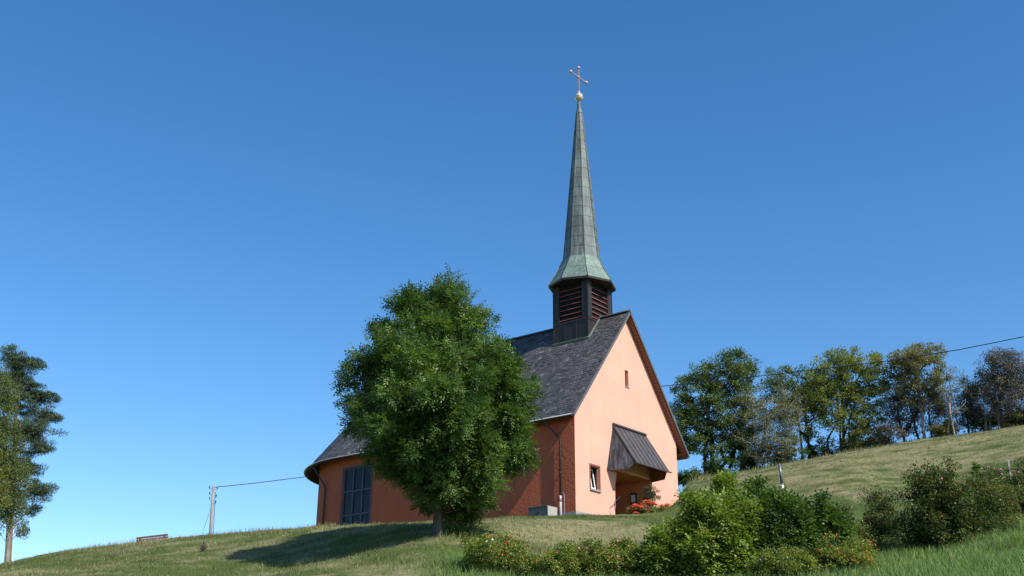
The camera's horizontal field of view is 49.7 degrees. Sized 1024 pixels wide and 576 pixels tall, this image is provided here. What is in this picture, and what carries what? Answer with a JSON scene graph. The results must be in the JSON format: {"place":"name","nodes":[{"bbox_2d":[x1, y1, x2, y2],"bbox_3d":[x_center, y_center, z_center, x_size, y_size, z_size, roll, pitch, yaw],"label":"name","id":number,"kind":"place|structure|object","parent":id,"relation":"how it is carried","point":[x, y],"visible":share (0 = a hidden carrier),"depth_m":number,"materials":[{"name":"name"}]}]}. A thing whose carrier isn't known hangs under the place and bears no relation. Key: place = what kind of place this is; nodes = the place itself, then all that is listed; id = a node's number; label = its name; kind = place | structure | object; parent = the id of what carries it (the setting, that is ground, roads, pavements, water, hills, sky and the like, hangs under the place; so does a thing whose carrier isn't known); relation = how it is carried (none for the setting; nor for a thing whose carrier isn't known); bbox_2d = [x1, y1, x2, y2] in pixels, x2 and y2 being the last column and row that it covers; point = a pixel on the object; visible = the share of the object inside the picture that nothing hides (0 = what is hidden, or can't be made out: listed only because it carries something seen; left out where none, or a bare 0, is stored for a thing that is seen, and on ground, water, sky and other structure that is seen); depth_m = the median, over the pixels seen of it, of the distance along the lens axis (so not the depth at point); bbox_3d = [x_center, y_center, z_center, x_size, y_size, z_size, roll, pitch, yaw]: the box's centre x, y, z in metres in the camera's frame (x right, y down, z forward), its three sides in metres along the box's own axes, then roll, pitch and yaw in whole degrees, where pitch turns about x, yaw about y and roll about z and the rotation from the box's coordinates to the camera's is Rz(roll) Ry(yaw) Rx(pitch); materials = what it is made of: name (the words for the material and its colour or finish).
{"place":"outdoors","nodes":[
{"label":"outdoors","id":0,"kind":"place"},
{"bbox_2d":[0,425,1023,575],"bbox_3d":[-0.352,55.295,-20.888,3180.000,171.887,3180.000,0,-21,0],"label":"ground","id":1,"kind":"structure","parent":0,"point":[361,570],"depth_m":51.05,"materials":[{"name":"green plant"}]},
{"bbox_2d":[0,449,12,521],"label":"maple tree","id":2,"kind":"object","parent":1,"relation":"on","point":[3,499],"visible":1,"depth_m":61.72,"materials":[{"name":"green plant"}]},
{"bbox_2d":[0,360,37,562],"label":"birch tree","id":3,"kind":"object","parent":1,"relation":"on","point":[8,515],"visible":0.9,"depth_m":78.35,"materials":[{"name":"green plant"}]},
{"bbox_2d":[0,342,68,561],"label":"pine tree","id":4,"kind":"object","parent":1,"relation":"on","point":[20,364],"visible":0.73,"depth_m":89.55,"materials":[{"name":"green plant"}]},
{"bbox_2d":[136,534,167,541],"bbox_3d":[-20.090,14.570,61.942,1.720,1.340,0.500,-5,-20,-8],"label":"bench","id":5,"kind":"object","parent":1,"relation":"on","point":[152,536],"visible":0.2,"depth_m":61.91,"materials":[{"name":"brown wood"}]},
{"bbox_2d":[0,522,335,565],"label":"crest grass","id":6,"kind":"structure","parent":1,"relation":"on","point":[142,542],"depth_m":56.88,"materials":[{"name":"green plant"}]},
{"bbox_2d":[198,540,207,551],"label":"dry tuft","id":7,"kind":"object","parent":1,"relation":"on","point":[203,548],"visible":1,"depth_m":49.66,"materials":[{"name":"green plant"}]},
{"bbox_2d":[0,521,416,575],"bbox_3d":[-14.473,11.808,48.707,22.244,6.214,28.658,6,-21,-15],"label":"meadow grass","id":8,"kind":"structure","parent":1,"relation":"on","point":[292,570],"depth_m":46.75,"materials":[{"name":"green plant"}]},
{"bbox_2d":[202,486,217,532],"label":"utility pole","id":9,"kind":"object","parent":1,"relation":"on","point":[211,524],"visible":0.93,"depth_m":86.27,"materials":[{"name":"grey wood"}]},
{"bbox_2d":[215,336,1023,487],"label":"overhead cable","id":10,"kind":"object","parent":9,"relation":"attached to","point":[737,378],"visible":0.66,"depth_m":89.55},
{"bbox_2d":[329,263,545,536],"bbox_3d":[-2.852,4.502,44.214,8.104,11.470,9.556,-14,-25,33],"label":"ash tree","id":11,"kind":"object","parent":1,"relation":"on","point":[443,421],"visible":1,"depth_m":42.48,"materials":[{"name":"green plant"}]},
{"bbox_2d":[443,474,491,535],"bbox_3d":[-1.994,8.477,43.251,2.197,3.238,2.340,15,-25,-34],"label":"shoot","id":12,"kind":"object","parent":1,"relation":"on","point":[463,522],"visible":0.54,"depth_m":42.77,"materials":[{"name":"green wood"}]},
{"bbox_2d":[458,529,531,573],"bbox_3d":[-0.533,8.518,35.148,2.418,1.655,2.028,0,-21,0],"label":"rose bush","id":13,"kind":"object","parent":1,"relation":"on","point":[488,555],"visible":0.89,"depth_m":34.90,"materials":[{"name":"green plant"}]},
{"bbox_2d":[304,66,689,525],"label":"church","id":14,"kind":"structure","parent":1,"relation":"on","point":[608,434],"depth_m":69.53,"materials":[{"name":"paint"}]},
{"bbox_2d":[339,463,372,525],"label":"window","id":15,"kind":"structure","parent":14,"relation":"in","point":[357,492],"depth_m":73.23,"materials":[{"name":"blue glass"}]},
{"bbox_2d":[589,463,601,492],"bbox_3d":[4.611,11.042,63.864,0.630,1.657,1.292,-16,-26,36],"label":"window","id":16,"kind":"structure","parent":14,"relation":"in","point":[593,473],"depth_m":64.09,"materials":[{"name":"white wood"}]},
{"bbox_2d":[365,513,675,575],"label":"mown bank grass","id":17,"kind":"structure","parent":1,"relation":"on","point":[505,519],"depth_m":46.52,"materials":[{"name":"green plant"}]},
{"bbox_2d":[438,527,627,561],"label":"bank foot weeds","id":18,"kind":"object","parent":1,"relation":"on","point":[456,538],"visible":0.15,"depth_m":41.26,"materials":[{"name":"green plant"}]},
{"bbox_2d":[499,545,581,575],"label":"rose bush","id":19,"kind":"object","parent":1,"relation":"on","point":[530,563],"visible":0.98,"depth_m":34.61,"materials":[{"name":"green plant"}]},
{"bbox_2d":[528,505,556,515],"bbox_3d":[1.690,12.783,61.469,1.430,1.190,0.900,-16,-26,36],"label":"cabinet","id":20,"kind":"object","parent":1,"relation":"on","point":[543,510],"visible":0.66,"depth_m":61.21,"materials":[{"name":"metal"}]},
{"bbox_2d":[554,536,638,575],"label":"rose bush","id":21,"kind":"object","parent":1,"relation":"on","point":[591,561],"visible":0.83,"depth_m":34.98,"materials":[{"name":"green plant"}]},
{"bbox_2d":[420,555,811,575],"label":"lush grass","id":22,"kind":"structure","parent":1,"relation":"on","point":[474,572],"depth_m":34.48,"materials":[{"name":"green plant"}]},
{"bbox_2d":[601,534,640,573],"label":"rose bush","id":23,"kind":"object","parent":1,"relation":"on","point":[624,543],"visible":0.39,"depth_m":35.68,"materials":[{"name":"green plant"}]},
{"bbox_2d":[626,498,671,513],"bbox_3d":[8.039,12.831,63.749,3.114,1.386,1.539,7,-22,-18],"label":"geranium bed","id":24,"kind":"object","parent":1,"relation":"on","point":[639,509],"visible":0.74,"depth_m":63.52,"materials":[{"name":"red plant"}]},
{"bbox_2d":[642,484,660,506],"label":"clipped shrub","id":25,"kind":"object","parent":1,"relation":"on","point":[651,493],"visible":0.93,"depth_m":64.98,"materials":[{"name":"green plant"}]},
{"bbox_2d":[677,466,704,485],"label":"field bush","id":26,"kind":"object","parent":1,"relation":"on","point":[690,474],"visible":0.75,"depth_m":98.64,"materials":[{"name":"green plant"}]},
{"bbox_2d":[629,485,769,575],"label":"elder bush","id":27,"kind":"object","parent":1,"relation":"on","point":[706,534],"visible":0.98,"depth_m":34.34,"materials":[{"name":"green plant"}]},
{"bbox_2d":[668,346,767,472],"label":"tree","id":28,"kind":"object","parent":1,"relation":"on","point":[705,435],"visible":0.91,"depth_m":101.17,"materials":[{"name":"green plant"}]},
{"bbox_2d":[705,468,739,501],"bbox_3d":[6.779,7.664,35.539,1.328,3.850,1.334,-5,-21,14],"label":"elder sprout","id":29,"kind":"object","parent":1,"relation":"on","point":[721,479],"visible":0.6,"depth_m":35.80,"materials":[{"name":"green plant"}]},
{"bbox_2d":[701,453,752,475],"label":"field bush","id":30,"kind":"object","parent":1,"relation":"on","point":[713,466],"visible":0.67,"depth_m":98.32,"materials":[{"name":"green plant"}]},
{"bbox_2d":[737,449,773,470],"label":"field bush","id":31,"kind":"object","parent":1,"relation":"on","point":[753,465],"visible":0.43,"depth_m":99.75,"materials":[{"name":"green plant"}]},
{"bbox_2d":[728,384,808,467],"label":"tree","id":32,"kind":"object","parent":1,"relation":"on","point":[768,417],"visible":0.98,"depth_m":98.36,"materials":[{"name":"green plant"}]},
{"bbox_2d":[778,463,783,488],"bbox_3d":[13.789,10.037,56.463,0.259,2.231,0.152,0,-21,0],"label":"marker post","id":33,"kind":"object","parent":1,"relation":"on","point":[780,474],"visible":0.68,"depth_m":56.58,"materials":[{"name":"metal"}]},
{"bbox_2d":[766,433,810,464],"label":"field bush","id":34,"kind":"object","parent":1,"relation":"on","point":[794,458],"visible":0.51,"depth_m":98.69,"materials":[{"name":"green plant"}]},
{"bbox_2d":[743,544,834,575],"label":"rose bush","id":35,"kind":"object","parent":1,"relation":"on","point":[796,561],"visible":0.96,"depth_m":32.21,"materials":[{"name":"green plant"}]},
{"bbox_2d":[756,364,831,459],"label":"tree","id":36,"kind":"object","parent":1,"relation":"on","point":[780,381],"visible":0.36,"depth_m":103.65,"materials":[{"name":"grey plant"}]},
{"bbox_2d":[736,471,861,570],"bbox_3d":[8.932,7.673,35.402,4.186,3.760,3.141,0,-21,0],"label":"hazel bush","id":37,"kind":"object","parent":1,"relation":"on","point":[789,519],"visible":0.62,"depth_m":34.77,"materials":[{"name":"green plant"}]},
{"bbox_2d":[804,440,846,458],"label":"field bush","id":38,"kind":"object","parent":1,"relation":"on","point":[813,453],"visible":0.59,"depth_m":100.86,"materials":[{"name":"green plant"}]},
{"bbox_2d":[793,345,893,455],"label":"tree","id":39,"kind":"object","parent":1,"relation":"on","point":[845,389],"visible":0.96,"depth_m":99.87,"materials":[{"name":"green plant"}]},
{"bbox_2d":[666,425,1023,516],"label":"hay field grass","id":40,"kind":"structure","parent":1,"relation":"on","point":[900,445],"depth_m":71.07,"materials":[{"name":"green plant"}]},
{"bbox_2d":[810,530,881,573],"bbox_3d":[9.726,7.903,32.424,2.181,1.540,1.804,0,-21,0],"label":"rose bush","id":41,"kind":"object","parent":1,"relation":"on","point":[853,553],"visible":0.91,"depth_m":32.11,"materials":[{"name":"green plant"}]},
{"bbox_2d":[684,422,1023,484],"bbox_3d":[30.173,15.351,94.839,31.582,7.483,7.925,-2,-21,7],"label":"dry field edge grass","id":42,"kind":"structure","parent":1,"relation":"on","point":[705,476],"depth_m":94.13,"materials":[{"name":"green plant"}]},
{"bbox_2d":[839,502,883,549],"bbox_3d":[10.997,8.194,36.410,2.462,2.210,1.695,-8,-22,21],"label":"weed clump","id":43,"kind":"object","parent":1,"relation":"on","point":[863,531],"visible":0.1,"depth_m":36.22,"materials":[{"name":"green plant"}]},
{"bbox_2d":[840,427,888,451],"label":"field bush","id":44,"kind":"object","parent":1,"relation":"on","point":[863,443],"visible":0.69,"depth_m":97.34,"materials":[{"name":"green plant"}]},
{"bbox_2d":[855,483,903,546],"bbox_3d":[12.613,8.025,38.181,1.882,2.612,1.620,-16,-26,37],"label":"rose bush","id":45,"kind":"object","parent":1,"relation":"on","point":[881,524],"visible":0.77,"depth_m":37.98,"materials":[{"name":"green plant"}]},
{"bbox_2d":[867,416,909,446],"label":"field bush","id":46,"kind":"object","parent":1,"relation":"on","point":[887,428],"visible":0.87,"depth_m":96.70,"materials":[{"name":"green plant"}]},
{"bbox_2d":[796,500,1023,575],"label":"lush grass","id":47,"kind":"structure","parent":1,"relation":"on","point":[953,559],"depth_m":31.45,"materials":[{"name":"green plant"}]},
{"bbox_2d":[881,342,955,438],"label":"tree","id":48,"kind":"object","parent":1,"relation":"on","point":[901,377],"visible":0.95,"depth_m":97.35,"materials":[{"name":"green plant"}]},
{"bbox_2d":[876,376,969,441],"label":"tree","id":49,"kind":"object","parent":1,"relation":"on","point":[913,417],"visible":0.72,"depth_m":97.85,"materials":[{"name":"green plant"}]},
{"bbox_2d":[927,419,959,437],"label":"field bush","id":50,"kind":"object","parent":1,"relation":"on","point":[940,429],"visible":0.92,"depth_m":95.22,"materials":[{"name":"green plant"}]},
{"bbox_2d":[885,456,1004,549],"bbox_3d":[13.976,7.178,36.024,3.673,3.395,2.734,0,-21,0],"label":"rose bush","id":51,"kind":"object","parent":1,"relation":"on","point":[935,519],"visible":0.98,"depth_m":35.66,"materials":[{"name":"green plant"}]},
{"bbox_2d":[939,365,968,435],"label":"tree","id":52,"kind":"object","parent":1,"relation":"on","point":[948,402],"visible":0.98,"depth_m":95.25,"materials":[{"name":"green plant"}]},
{"bbox_2d":[953,375,986,432],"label":"tree","id":53,"kind":"object","parent":1,"relation":"on","point":[970,410],"visible":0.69,"depth_m":97.17,"materials":[{"name":"green plant"}]},
{"bbox_2d":[968,462,981,508],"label":"thistle","id":54,"kind":"object","parent":1,"relation":"on","point":[976,468],"visible":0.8,"depth_m":42.62,"materials":[{"name":"green plant"}]},
{"bbox_2d":[966,404,997,432],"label":"field bush","id":55,"kind":"object","parent":1,"relation":"on","point":[981,426],"visible":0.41,"depth_m":97.02,"materials":[{"name":"green plant"}]},
{"bbox_2d":[956,474,1023,533],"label":"rose bush","id":56,"kind":"object","parent":1,"relation":"on","point":[1006,501],"visible":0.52,"depth_m":37.19,"materials":[{"name":"green plant"}]},
{"bbox_2d":[963,346,1023,430],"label":"tree","id":57,"kind":"object","parent":1,"relation":"on","point":[1000,381],"visible":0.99,"depth_m":94.54,"materials":[{"name":"grey plant"}]},
{"bbox_2d":[975,466,1015,510],"bbox_3d":[18.270,7.754,41.593,1.212,2.304,1.430,0,-21,0],"label":"rose bush","id":58,"kind":"object","parent":1,"relation":"on","point":[994,474],"visible":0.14,"depth_m":41.80,"materials":[{"name":"green plant"}]},
{"bbox_2d":[991,408,1023,427],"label":"field bush","id":59,"kind":"object","parent":1,"relation":"on","point":[1010,420],"visible":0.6,"depth_m":94.06,"materials":[{"name":"green plant"}]},
{"bbox_2d":[1007,460,1014,500],"bbox_3d":[20.211,7.976,44.727,0.070,2.083,0.070,0,-21,0],"label":"fence post","id":60,"kind":"object","parent":1,"relation":"on","point":[1008,463],"visible":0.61,"depth_m":44.96,"materials":[{"name":"grey wood"}]},
{"bbox_2d":[1000,456,1023,514],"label":"rose bush","id":61,"kind":"object","parent":1,"relation":"on","point":[1013,479],"visible":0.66,"depth_m":39.95,"materials":[{"name":"green plant"}]},
{"bbox_2d":[0,0,1023,563],"label":"sky","id":62,"kind":"structure","parent":0,"point":[204,203],"materials":[{"name":"blue"}]}
]}

